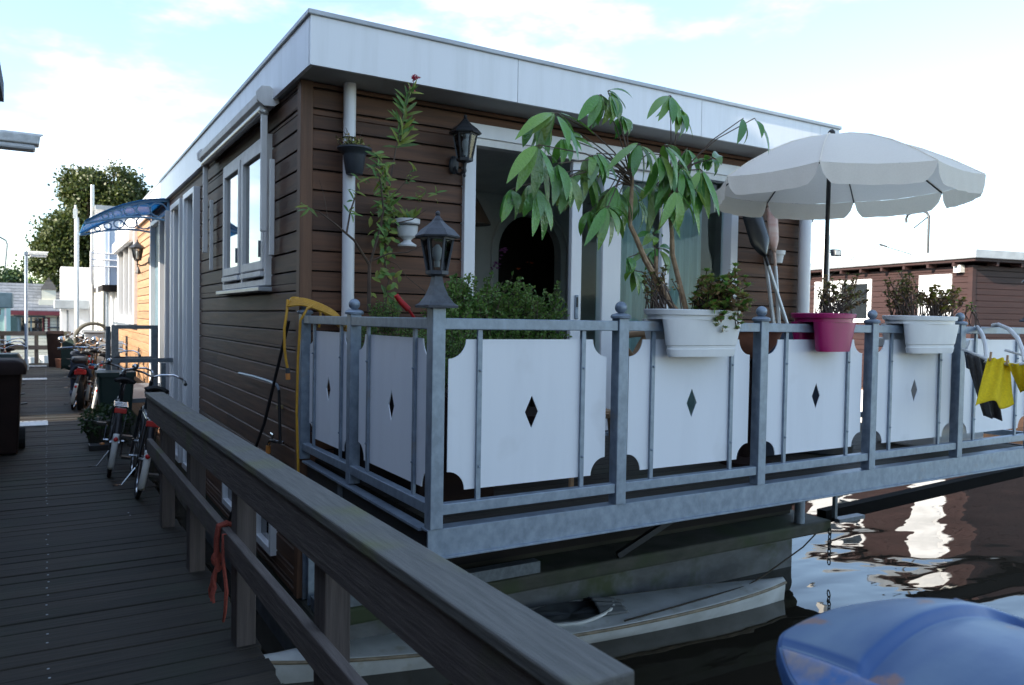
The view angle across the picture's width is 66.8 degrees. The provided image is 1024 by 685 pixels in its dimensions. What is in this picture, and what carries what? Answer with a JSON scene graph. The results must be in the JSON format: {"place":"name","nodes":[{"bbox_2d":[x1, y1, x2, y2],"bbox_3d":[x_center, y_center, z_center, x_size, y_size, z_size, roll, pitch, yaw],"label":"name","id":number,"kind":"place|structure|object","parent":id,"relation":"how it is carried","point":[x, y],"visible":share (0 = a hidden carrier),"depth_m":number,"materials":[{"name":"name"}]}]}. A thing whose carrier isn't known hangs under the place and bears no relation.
{"place":"outdoors","nodes":[
{"label":"outdoors","id":0,"kind":"place"},
{"bbox_2d":[0,353,22,386],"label":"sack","id":1,"kind":"object","parent":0,"point":[10,355],"visible":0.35,"depth_m":10.59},
{"bbox_2d":[0,0,1023,282],"label":"sky","id":2,"kind":"structure","parent":0,"point":[134,82],"materials":[{"name":"white"}]},
{"bbox_2d":[525,407,537,425],"bbox_3d":[0.136,0.697,5.503,0.570,0.420,0.564,0,2,-31],"label":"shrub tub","id":3,"kind":"object","parent":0,"point":[530,412],"visible":0.04,"depth_m":5.36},
{"bbox_2d":[126,417,1023,684],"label":"water","id":4,"kind":"structure","parent":0,"point":[967,545],"depth_m":8.46,"materials":[{"name":"grey liquid"}]},
{"bbox_2d":[0,65,3,101],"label":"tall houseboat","id":5,"kind":"object","parent":4,"relation":"on","point":[1,89],"visible":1,"depth_m":10.08,"materials":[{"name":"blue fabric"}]},
{"bbox_2d":[0,292,12,343],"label":"turquoise shed","id":6,"kind":"structure","parent":4,"relation":"on","point":[6,302],"depth_m":28.45,"materials":[{"name":"paint"}]},
{"bbox_2d":[21,355,47,362],"bbox_3d":[-21.377,1.217,37.516,9.273,1.297,1.600,0,2,-31],"label":"bank clutter","id":7,"kind":"object","parent":4,"relation":"in","point":[43,358],"visible":0.06,"depth_m":36.54,"materials":[{"name":"ceramic"}]},
{"bbox_2d":[54,185,125,385],"bbox_3d":[-12.090,-1.266,25.224,4.800,6.509,7.050,0,2,-31],"label":"white houseboat","id":8,"kind":"object","parent":4,"relation":"on","point":[88,294],"visible":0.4,"depth_m":22.86,"materials":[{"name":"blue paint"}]},
{"bbox_2d":[100,224,103,275],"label":"side window","id":9,"kind":"structure","parent":8,"relation":"in","point":[102,228],"depth_m":22.29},
{"bbox_2d":[264,577,786,683],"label":"kayak","id":10,"kind":"object","parent":4,"relation":"on","point":[588,620],"visible":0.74,"depth_m":6.86,"materials":[{"name":"white plastic"}]},
{"bbox_2d":[112,8,1023,649],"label":"houseboat","id":11,"kind":"object","parent":4,"relation":"on","point":[326,76],"visible":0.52,"depth_m":6.77,"materials":[{"name":"wood"}]},
{"bbox_2d":[79,198,169,235],"bbox_3d":[-6.300,-2.002,12.536,1.150,0.476,2.200,0,2,-31],"label":"door canopy","id":12,"kind":"object","parent":11,"relation":"attached to","point":[139,209],"visible":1,"depth_m":12.15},
{"bbox_2d":[112,230,138,324],"bbox_3d":[-8.914,-1.403,17.905,0.280,2.010,4.310,0,2,-31],"label":"wide window","id":13,"kind":"structure","parent":11,"relation":"in","point":[127,289],"depth_m":17.93,"materials":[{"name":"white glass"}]},
{"bbox_2d":[129,240,149,266],"bbox_3d":[-6.738,-1.607,14.039,0.333,0.502,0.231,0,2,-31],"label":"wall lantern","id":14,"kind":"object","parent":11,"relation":"attached to","point":[138,246],"depth_m":14.00,"materials":[{"name":"black metal"}]},
{"bbox_2d":[169,198,182,462],"bbox_3d":[-4.715,-0.171,11.034,0.165,3.620,0.930,0,2,-31],"label":"narrow window","id":15,"kind":"structure","parent":11,"relation":"in","point":[176,209],"depth_m":11.27,"materials":[{"name":"white glass"}]},
{"bbox_2d":[182,186,201,471],"bbox_3d":[-4.095,-0.130,10.002,0.165,3.620,0.880,0,2,-31],"label":"narrow window","id":16,"kind":"structure","parent":11,"relation":"in","point":[191,261],"depth_m":10.20,"materials":[{"name":"white glass"}]},
{"bbox_2d":[222,483,231,511],"bbox_3d":[-2.812,1.476,7.895,0.140,0.440,0.680,0,2,-31],"label":"low window","id":17,"kind":"structure","parent":11,"relation":"in","point":[226,492],"depth_m":8.06,"materials":[{"name":"white glass"}]},
{"bbox_2d":[197,85,279,269],"bbox_3d":[-2.706,-1.437,7.480,0.184,1.351,2.860,0,2,-31],"label":"window awning","id":18,"kind":"object","parent":11,"relation":"attached to","point":[258,106],"depth_m":6.52,"materials":[{"name":"metal"}]},
{"bbox_2d":[216,134,274,294],"bbox_3d":[-2.511,-1.123,7.330,0.200,1.320,1.900,0,2,-31],"label":"window","id":19,"kind":"structure","parent":11,"relation":"in","point":[246,257],"depth_m":7.22,"materials":[{"name":"white glass"}]},
{"bbox_2d":[228,321,289,520],"bbox_3d":[-2.127,0.707,6.413,0.069,1.791,1.199,-1,2,-41],"label":"pole","id":20,"kind":"object","parent":11,"relation":"attached to","point":[270,396],"visible":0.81,"depth_m":6.12,"materials":[{"name":"black plastic"}]},
{"bbox_2d":[238,372,282,443],"bbox_3d":[-2.181,0.538,6.708,0.075,0.500,1.313,0,2,-32],"label":"pipe","id":21,"kind":"object","parent":11,"relation":"attached to","point":[279,406],"depth_m":6.19,"materials":[{"name":"grey metal"}]},
{"bbox_2d":[256,512,276,555],"bbox_3d":[-2.083,1.540,6.684,0.140,0.430,0.590,0,2,-31],"label":"low window","id":22,"kind":"structure","parent":11,"relation":"in","point":[265,532],"depth_m":6.65,"materials":[{"name":"white glass"}]},
{"bbox_2d":[266,432,283,453],"bbox_3d":[-1.931,0.823,6.293,0.246,0.184,0.059,3,2,43],"label":"outdoor tap","id":23,"kind":"object","parent":11,"relation":"attached to","point":[268,448],"visible":0.96,"depth_m":6.31,"materials":[{"name":"silver metal"}]},
{"bbox_2d":[337,136,371,175],"bbox_3d":[-1.182,-1.398,5.780,0.275,0.296,0.256,2,2,21],"label":"hanging pot","id":24,"kind":"object","parent":11,"relation":"attached to","point":[354,155],"visible":0.85,"depth_m":5.71,"materials":[{"name":"plastic"}]},
{"bbox_2d":[336,127,369,145],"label":"potted herb","id":25,"kind":"object","parent":24,"relation":"in","point":[349,140],"visible":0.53,"depth_m":5.74,"materials":[{"name":"green plant"}]},
{"bbox_2d":[296,74,445,311],"bbox_3d":[-0.995,-1.068,5.346,1.142,1.712,0.351,0,2,-38],"label":"oleander","id":26,"kind":"object","parent":11,"relation":"on","point":[402,131],"visible":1,"depth_m":5.42,"materials":[{"name":"green plant"}]},
{"bbox_2d":[395,218,419,246],"bbox_3d":[-0.821,-0.859,6.080,0.202,0.214,0.200,1,2,15],"label":"wall urn","id":27,"kind":"object","parent":11,"relation":"attached to","point":[407,231],"depth_m":6.02,"materials":[{"name":"ceramic"}]},
{"bbox_2d":[368,197,425,314],"bbox_3d":[-0.907,-0.644,5.944,0.478,0.982,0.301,0,2,-31],"label":"wall vine","id":28,"kind":"object","parent":27,"relation":"in","point":[384,251],"depth_m":5.94,"materials":[{"name":"green plant"}]},
{"bbox_2d":[389,207,421,217],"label":"urn plant","id":29,"kind":"object","parent":27,"relation":"in","point":[413,213],"visible":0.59,"depth_m":6.03,"materials":[{"name":"green plant"}]},
{"bbox_2d":[334,384,493,501],"bbox_3d":[-0.701,0.583,5.147,0.500,0.640,1.500,0,2,-31],"label":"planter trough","id":30,"kind":"object","parent":11,"relation":"on","point":[453,489],"visible":0.01,"depth_m":4.52,"materials":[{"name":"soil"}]},
{"bbox_2d":[346,299,471,384],"bbox_3d":[-0.652,0.028,5.111,0.522,0.651,1.621,0,2,-31],"label":"herb","id":31,"kind":"object","parent":30,"relation":"in","point":[452,352],"visible":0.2,"depth_m":5.06,"materials":[{"name":"green plant"}]},
{"bbox_2d":[419,270,571,387],"bbox_3d":[-0.173,-0.077,5.295,0.775,0.856,1.396,2,2,42],"label":"feathery shrub","id":32,"kind":"object","parent":30,"relation":"in","point":[458,290],"visible":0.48,"depth_m":5.29,"materials":[{"name":"green plant"}]},
{"bbox_2d":[449,114,481,177],"bbox_3d":[-0.394,-1.577,6.253,0.231,0.502,0.333,0,2,-31],"label":"wall lantern","id":33,"kind":"object","parent":11,"relation":"attached to","point":[464,128],"depth_m":6.21,"materials":[{"name":"black metal"}]},
{"bbox_2d":[475,198,490,226],"bbox_3d":[-0.410,-1.538,8.331,0.380,0.542,0.380,0,2,-31],"label":"cone lamp","id":34,"kind":"object","parent":11,"relation":"hanging from","point":[481,219],"visible":0.32,"depth_m":8.24,"materials":[{"name":"black metal"}]},
{"bbox_2d":[530,396,535,406],"bbox_3d":[-0.275,0.595,8.322,1.700,0.696,0.700,0,2,-31],"label":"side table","id":35,"kind":"object","parent":11,"relation":"on","point":[532,403],"depth_m":8.95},
{"bbox_2d":[476,247,532,318],"bbox_3d":[-0.282,-0.382,8.225,1.073,1.258,0.735,0,2,-31],"label":"potted plant","id":36,"kind":"object","parent":35,"relation":"on","point":[494,265],"visible":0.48,"depth_m":8.16,"materials":[{"name":"green plant"}]},
{"bbox_2d":[460,122,739,435],"bbox_3d":[0.930,-0.469,7.352,3.210,2.725,0.170,0,2,-31],"label":"sliding door","id":37,"kind":"structure","parent":11,"relation":"in","point":[608,270],"depth_m":7.25,"materials":[{"name":"white metal"}]},
{"bbox_2d":[297,299,1023,529],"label":"terrace railing","id":38,"kind":"object","parent":11,"relation":"on","point":[494,438],"visible":0.92,"depth_m":4.71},
{"bbox_2d":[283,297,346,472],"bbox_3d":[-1.728,0.551,5.964,0.415,1.800,1.082,-2,3,-56],"label":"garden hose","id":39,"kind":"object","parent":38,"relation":"hanging from","point":[320,308],"visible":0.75,"depth_m":5.68,"materials":[{"name":"yellow plastic"}]},
{"bbox_2d":[394,294,414,316],"bbox_3d":[-0.721,-0.235,5.262,0.163,0.188,0.045,0,2,-16],"label":"tool handle","id":40,"kind":"object","parent":38,"relation":"attached to","point":[404,305],"visible":0.89,"depth_m":5.24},
{"bbox_2d":[415,211,459,307],"bbox_3d":[-0.375,-0.416,3.890,0.197,0.485,0.227,0,2,-31],"label":"post lantern","id":41,"kind":"object","parent":38,"relation":"on","point":[437,228],"visible":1,"depth_m":3.86,"materials":[{"name":"glass"},{"name":"dark grey painted metal"}]},
{"bbox_2d":[642,309,740,356],"bbox_3d":[1.116,-0.060,4.801,0.702,0.284,0.344,0,2,-31],"label":"railing planter","id":42,"kind":"object","parent":38,"relation":"hanging from","point":[691,333],"visible":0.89,"depth_m":4.64,"materials":[{"name":"plastic"}]},
{"bbox_2d":[500,88,768,308],"bbox_3d":[0.561,-0.832,4.514,1.972,1.333,0.793,0,2,-35],"label":"umbrella plant","id":43,"kind":"object","parent":42,"relation":"in","point":[672,190],"visible":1,"depth_m":4.41,"materials":[{"name":"green plant"}]},
{"bbox_2d":[640,265,681,308],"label":"bushy succulent","id":44,"kind":"object","parent":42,"relation":"in","point":[662,303],"visible":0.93,"depth_m":4.62,"materials":[{"name":"green plant"}]},
{"bbox_2d":[686,262,754,331],"bbox_3d":[1.308,-0.276,4.801,0.482,0.443,0.393,0,2,-31],"label":"bushy succulent","id":45,"kind":"object","parent":42,"relation":"in","point":[718,298],"visible":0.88,"depth_m":4.73,"materials":[{"name":"green plant"}]},
{"bbox_2d":[791,313,856,351],"bbox_3d":[2.179,-0.072,5.440,0.462,0.264,0.354,0,2,-31],"label":"railing planter","id":46,"kind":"object","parent":38,"relation":"hanging from","point":[833,332],"visible":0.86,"depth_m":5.29,"materials":[{"name":"plastic"}]},
{"bbox_2d":[815,273,869,313],"bbox_3d":[2.342,-0.336,5.510,0.454,0.322,0.281,0,2,-31],"label":"bushy succulent","id":47,"kind":"object","parent":46,"relation":"in","point":[827,299],"visible":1,"depth_m":5.47,"materials":[{"name":"green plant"}]},
{"bbox_2d":[880,315,958,353],"bbox_3d":[3.173,-0.064,6.037,0.752,0.284,0.354,0,2,-31],"label":"railing planter","id":48,"kind":"object","parent":38,"relation":"hanging from","point":[927,334],"visible":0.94,"depth_m":5.86,"materials":[{"name":"plastic"}]},
{"bbox_2d":[881,270,924,315],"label":"bushy succulent","id":49,"kind":"object","parent":48,"relation":"in","point":[907,308],"visible":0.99,"depth_m":5.87,"materials":[{"name":"green plant"}]},
{"bbox_2d":[917,284,966,316],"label":"bushy succulent","id":50,"kind":"object","parent":48,"relation":"in","point":[940,303],"visible":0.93,"depth_m":6.08,"materials":[{"name":"green plant"}]},
{"bbox_2d":[962,302,980,327],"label":"bushy succulent","id":51,"kind":"object","parent":38,"relation":"on","point":[971,310],"visible":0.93,"depth_m":6.45,"materials":[{"name":"green plant"}]},
{"bbox_2d":[961,323,1023,365],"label":"drying rack","id":52,"kind":"object","parent":38,"relation":"hanging from","point":[1011,331],"visible":0.9,"depth_m":6.15,"materials":[{"name":"white plastic"}]},
{"bbox_2d":[965,354,1002,420],"bbox_3d":[3.659,0.345,6.008,0.305,0.514,0.091,1,2,0],"label":"garment","id":53,"kind":"object","parent":52,"relation":"hanging from","point":[989,409],"visible":0.45,"depth_m":6.02,"materials":[{"name":"grey fabric"}]},
{"bbox_2d":[975,357,1013,408],"bbox_3d":[3.494,0.296,5.647,0.332,0.374,0.156,0,2,-31],"label":"cloth","id":54,"kind":"object","parent":52,"relation":"hanging from","point":[996,384],"visible":1,"depth_m":5.67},
{"bbox_2d":[1008,363,1023,392],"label":"cloth","id":55,"kind":"object","parent":52,"relation":"hanging from","point":[1017,371],"visible":1,"depth_m":5.66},
{"bbox_2d":[624,534,815,621],"bbox_3d":[2.195,2.234,7.575,2.967,0.364,0.103,0,2,-37],"label":"mooring rope","id":56,"kind":"object","parent":11,"relation":"attached to","point":[805,544],"visible":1,"depth_m":7.33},
{"bbox_2d":[742,216,788,323],"bbox_3d":[2.588,-0.798,7.966,0.501,1.213,0.103,1,2,7],"label":"paddle","id":57,"kind":"object","parent":11,"relation":"on","point":[757,233],"visible":0.81,"depth_m":7.93,"materials":[{"name":"metal"}]},
{"bbox_2d":[763,257,774,322],"bbox_3d":[2.656,-0.573,8.023,0.038,0.761,0.187,0,2,-29],"label":"pole","id":58,"kind":"object","parent":11,"relation":"attached to","point":[770,296],"visible":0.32,"depth_m":8.00,"materials":[{"name":"metal"}]},
{"bbox_2d":[767,207,780,323],"bbox_3d":[2.740,-0.812,8.099,0.127,1.239,0.397,1,2,5],"label":"paddle","id":59,"kind":"object","parent":11,"relation":"on","point":[772,227],"visible":0.8,"depth_m":8.14,"materials":[{"name":"metal"}]},
{"bbox_2d":[768,250,785,263],"bbox_3d":[2.834,-0.917,8.328,0.180,0.134,0.190,0,2,-31],"label":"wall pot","id":60,"kind":"object","parent":11,"relation":"attached to","point":[780,254],"depth_m":8.26,"materials":[{"name":"ceramic"}]},
{"bbox_2d":[737,332,818,456],"bbox_3d":[2.174,0.388,6.576,1.140,1.050,0.540,0,2,-31],"label":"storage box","id":61,"kind":"object","parent":11,"relation":"on","point":[769,447],"visible":0.02,"depth_m":6.28,"materials":[{"name":"grey plastic"}]},
{"bbox_2d":[827,528,831,565],"bbox_3d":[3.478,2.237,8.507,0.039,0.414,0.039,1,2,14],"label":"chain","id":62,"kind":"object","parent":11,"relation":"hanging from","point":[828,553],"visible":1,"depth_m":8.50,"materials":[{"name":"black metal"}]},
{"bbox_2d":[715,129,985,454],"bbox_3d":[2.790,-0.443,6.679,2.074,2.725,2.078,0,2,-31],"label":"parasol","id":63,"kind":"object","parent":11,"relation":"on","point":[821,177],"visible":0.9,"depth_m":6.27,"materials":[{"name":"fabric"}]},
{"bbox_2d":[776,598,1023,684],"bbox_3d":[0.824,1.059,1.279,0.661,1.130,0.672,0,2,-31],"label":"boat","id":64,"kind":"object","parent":4,"relation":"on","point":[922,641],"visible":1,"depth_m":1.35,"materials":[{"name":"plastic"}]},
{"bbox_2d":[809,212,1023,426],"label":"houseboat","id":65,"kind":"object","parent":4,"relation":"on","point":[989,283],"visible":0.34,"depth_m":22.15,"materials":[{"name":"wood"}]},
{"bbox_2d":[814,279,872,322],"bbox_3d":[11.057,-1.373,26.017,0.102,1.400,2.550,0,2,-20],"label":"window","id":66,"kind":"structure","parent":65,"relation":"in","point":[861,311],"depth_m":25.22,"materials":[{"name":"white glass"}]},
{"bbox_2d":[918,274,951,324],"bbox_3d":[12.295,-0.674,22.601,0.105,2.590,1.100,0,2,-20],"label":"white door","id":67,"kind":"structure","parent":65,"relation":"in","point":[945,280],"depth_m":22.57,"materials":[{"name":"paint"}]},
{"bbox_2d":[568,331,645,486],"bbox_3d":[0.545,0.405,5.200,0.852,1.038,0.450,0,2,-31],"label":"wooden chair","id":68,"kind":"object","parent":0,"point":[633,334],"visible":0.09,"depth_m":5.10,"materials":[{"name":"brown wood"}]},
{"bbox_2d":[718,332,783,466],"bbox_3d":[1.797,0.405,5.941,0.540,1.039,0.536,0,2,-31],"label":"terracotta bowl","id":69,"kind":"object","parent":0,"point":[746,346],"visible":0.2,"depth_m":5.82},
{"bbox_2d":[822,235,841,306],"bbox_3d":[6.037,-1.022,14.674,0.432,1.986,0.106,0,2,-31],"label":"floodlight post","id":70,"kind":"object","parent":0,"point":[835,252],"visible":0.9,"depth_m":14.58,"materials":[{"name":"white metal"}]},
{"bbox_2d":[877,337,988,445],"bbox_3d":[3.866,0.441,7.157,0.840,0.965,0.590,0,2,-31],"label":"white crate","id":71,"kind":"object","parent":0,"point":[944,437],"visible":0.09,"depth_m":6.88,"materials":[{"name":"plastic"}]},
{"bbox_3d":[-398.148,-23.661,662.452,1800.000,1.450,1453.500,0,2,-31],"label":"far bank","id":72,"kind":"structure","parent":0,"visible":0},
{"bbox_2d":[0,237,7,268],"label":"thin lamp","id":73,"kind":"object","parent":72,"relation":"on","point":[5,240],"visible":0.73,"depth_m":58.47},
{"bbox_2d":[0,262,35,283],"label":"tree","id":74,"kind":"object","parent":72,"relation":"on","point":[7,275],"visible":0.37,"depth_m":43.11,"materials":[{"name":"green plant"}]},
{"bbox_2d":[0,277,59,362],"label":"cream house","id":75,"kind":"structure","parent":72,"relation":"on","point":[43,314],"depth_m":37.70,"materials":[{"name":"paint"}]},
{"bbox_2d":[11,316,45,330],"bbox_3d":[-23.335,-0.850,37.266,1.613,0.872,0.030,0,2,-31],"label":"window","id":76,"kind":"structure","parent":75,"relation":"in","point":[17,322],"depth_m":37.33,"materials":[{"name":"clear glass"}]},
{"bbox_2d":[28,275,44,283],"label":"bush","id":77,"kind":"object","parent":72,"relation":"on","point":[34,279],"visible":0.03,"depth_m":45.72,"materials":[{"name":"green plant"}]},
{"bbox_2d":[15,159,153,291],"bbox_3d":[-21.937,-4.486,40.491,7.294,10.315,5.441,0,2,-31],"label":"broad tree","id":78,"kind":"object","parent":72,"relation":"on","point":[54,237],"visible":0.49,"depth_m":39.06,"materials":[{"name":"green plant"}]},
{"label":"bicycle","id":79,"kind":"object","parent":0,"visible":0},
{"bbox_2d":[61,338,75,369],"bbox_3d":[-11.844,0.306,20.878,0.535,0.878,0.070,1,2,-11],"label":"bin","id":80,"kind":"object","parent":79,"relation":"hanging from","point":[65,356],"visible":0.49,"depth_m":20.85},
{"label":"pier beams","id":81,"kind":"structure","parent":0,"visible":0},
{"bbox_2d":[0,363,283,684],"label":"pier deck","id":82,"kind":"structure","parent":81,"relation":"on","point":[127,601],"depth_m":4.79,"materials":[{"name":"grey wood"}]},
{"bbox_2d":[0,341,24,394],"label":"bicycle","id":83,"kind":"object","parent":82,"relation":"on","point":[11,349],"visible":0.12,"depth_m":14.27,"materials":[{"name":"silver metal"}]},
{"bbox_2d":[0,337,25,384],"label":"bicycle","id":84,"kind":"object","parent":82,"relation":"on","point":[9,344],"visible":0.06,"depth_m":16.15,"materials":[{"name":"silver metal"}]},
{"bbox_2d":[0,358,26,453],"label":"brown bin","id":85,"kind":"object","parent":82,"relation":"on","point":[12,431],"visible":1,"depth_m":8.78,"materials":[{"name":"plastic"}]},
{"bbox_2d":[0,344,26,404],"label":"bicycle","id":86,"kind":"object","parent":82,"relation":"on","point":[4,351],"visible":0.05,"depth_m":12.90,"materials":[{"name":"metal"}]},
{"bbox_2d":[0,130,42,152],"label":"street lamp","id":87,"kind":"object","parent":82,"relation":"on","point":[19,141],"visible":1,"depth_m":7.25,"materials":[{"name":"white plastic"}]},
{"bbox_2d":[20,420,47,426],"bbox_3d":[-7.260,1.182,11.152,1.020,0.012,0.540,0,2,-31],"label":"grip strip","id":88,"kind":"object","parent":82,"relation":"on","point":[35,423],"visible":0.57,"depth_m":11.29,"materials":[{"name":"metal"}]},
{"bbox_2d":[22,378,46,379],"bbox_3d":[-11.765,0.882,18.647,1.020,0.012,0.540,0,2,-31],"label":"grip strip","id":89,"kind":"object","parent":82,"relation":"on","point":[34,378],"visible":0.57,"depth_m":18.73,"materials":[{"name":"metal"}]},
{"bbox_2d":[0,331,70,363],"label":"end fence","id":90,"kind":"object","parent":82,"relation":"attached to","point":[35,347],"visible":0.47,"depth_m":24.32,"materials":[{"name":"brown wood"}]},
{"bbox_2d":[24,251,47,369],"bbox_3d":[-13.363,-0.892,21.818,0.612,3.325,0.197,0,2,-31],"label":"street lamp","id":91,"kind":"object","parent":82,"relation":"on","point":[36,254],"visible":0.94,"depth_m":21.67,"materials":[{"name":"white metal"}]},
{"bbox_2d":[45,331,64,366],"bbox_3d":[-13.731,0.184,23.333,0.500,1.070,0.640,0,2,-31],"label":"brown bin","id":92,"kind":"object","parent":82,"relation":"on","point":[53,344],"visible":0.86,"depth_m":23.07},
{"bbox_2d":[55,359,60,367],"bbox_3d":[-13.308,0.611,22.846,0.250,0.260,0.244,0,2,-31],"label":"plant pot","id":93,"kind":"object","parent":82,"relation":"on","point":[58,363],"visible":0.62,"depth_m":22.75,"materials":[{"name":"ceramic"}]},
{"bbox_2d":[64,335,85,387],"bbox_3d":[-9.323,0.442,16.742,0.618,1.149,1.867,10,-2,-24],"label":"bicycle","id":94,"kind":"object","parent":82,"relation":"on","point":[77,336],"visible":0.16,"depth_m":16.63,"materials":[{"name":"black metal"}]},
{"bbox_2d":[57,336,98,409],"bbox_3d":[-7.595,0.522,13.610,0.654,1.255,1.640,0,2,-31],"label":"scooter","id":95,"kind":"object","parent":82,"relation":"on","point":[77,359],"visible":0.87,"depth_m":13.24,"materials":[{"name":"black metal"}]},
{"bbox_2d":[64,340,101,409],"bbox_3d":[-7.545,0.568,13.718,0.618,1.149,1.867,13,-3,-22],"label":"bicycle","id":96,"kind":"object","parent":82,"relation":"on","point":[83,378],"visible":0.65,"depth_m":13.25,"materials":[{"name":"black metal"}]},
{"bbox_2d":[45,382,129,678],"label":"pier nails","id":97,"kind":"object","parent":82,"relation":"on","point":[47,544],"visible":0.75,"depth_m":5.48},
{"bbox_2d":[73,322,105,378],"bbox_3d":[-9.630,0.178,17.842,0.790,1.308,0.590,0,2,-31],"label":"hooded cart","id":98,"kind":"object","parent":82,"relation":"on","point":[90,334],"visible":0.41,"depth_m":17.61,"materials":[{"name":"wicker"}]},
{"bbox_2d":[78,339,105,405],"bbox_3d":[-7.686,0.544,14.235,0.618,1.149,1.867,9,-2,-26],"label":"bicycle","id":99,"kind":"object","parent":82,"relation":"on","point":[89,389],"visible":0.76,"depth_m":13.79,"materials":[{"name":"black metal"}]},
{"bbox_2d":[88,442,108,450],"bbox_3d":[-4.949,1.252,9.345,0.260,0.070,0.180,0,2,-31],"label":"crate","id":100,"kind":"object","parent":82,"relation":"on","point":[95,446],"visible":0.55,"depth_m":9.27,"materials":[{"name":"black plastic"}]},
{"bbox_2d":[82,342,126,411],"bbox_3d":[-6.904,0.595,13.067,0.618,1.149,1.867,11,-3,-25],"label":"bicycle","id":101,"kind":"object","parent":82,"relation":"on","point":[95,401],"visible":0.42,"depth_m":12.73,"materials":[{"name":"silver metal"}]},
{"bbox_2d":[76,402,135,442],"bbox_3d":[-5.126,1.010,9.810,0.684,0.520,0.616,0,2,-31],"label":"tub of shrub","id":102,"kind":"object","parent":82,"relation":"on","point":[93,430],"visible":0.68,"depth_m":9.65,"materials":[{"name":"green plant"}]},
{"bbox_2d":[91,338,126,397],"bbox_3d":[-7.865,0.514,15.055,0.618,1.149,1.867,7,-1,-23],"label":"bicycle","id":103,"kind":"object","parent":82,"relation":"on","point":[103,342],"visible":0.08,"depth_m":15.43,"materials":[{"name":"metal"}]},
{"bbox_2d":[95,370,135,434],"bbox_3d":[-5.354,0.816,10.474,0.470,0.860,0.540,0,2,-31],"label":"green tub","id":104,"kind":"object","parent":82,"relation":"on","point":[108,388],"visible":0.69,"depth_m":10.24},
{"bbox_2d":[97,347,140,369],"bbox_3d":[-6.133,0.634,12.025,0.618,1.149,1.867,7,-1,-28],"label":"bicycle","id":105,"kind":"object","parent":82,"relation":"on","point":[119,356],"visible":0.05,"depth_m":12.21,"materials":[{"name":"silver metal"}]},
{"bbox_2d":[88,358,155,476],"bbox_3d":[-4.250,0.779,8.373,0.618,1.149,1.867,10,-3,-27],"label":"bicycle","id":106,"kind":"object","parent":82,"relation":"on","point":[114,440],"visible":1,"depth_m":7.95,"materials":[{"name":"metal"}]},
{"bbox_2d":[106,325,172,402],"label":"boarding gate","id":107,"kind":"structure","parent":82,"relation":"on","point":[112,341],"depth_m":12.11,"materials":[{"name":"metal"}]},
{"bbox_2d":[112,364,186,498],"bbox_3d":[-3.541,0.819,7.495,0.618,1.149,1.867,11,-3,-28],"label":"bicycle","id":108,"kind":"object","parent":82,"relation":"on","point":[145,426],"visible":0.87,"depth_m":7.25,"materials":[{"name":"metal"}]},
{"bbox_2d":[145,392,633,684],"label":"timber railing","id":109,"kind":"object","parent":82,"relation":"attached to","point":[453,624],"visible":0.88,"depth_m":2.53,"materials":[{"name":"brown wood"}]},
{"bbox_2d":[208,520,231,621],"bbox_3d":[-1.428,1.148,3.886,0.141,0.470,0.279,0,2,-31],"label":"rope","id":110,"kind":"object","parent":109,"relation":"attached to","point":[217,558],"visible":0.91,"depth_m":3.91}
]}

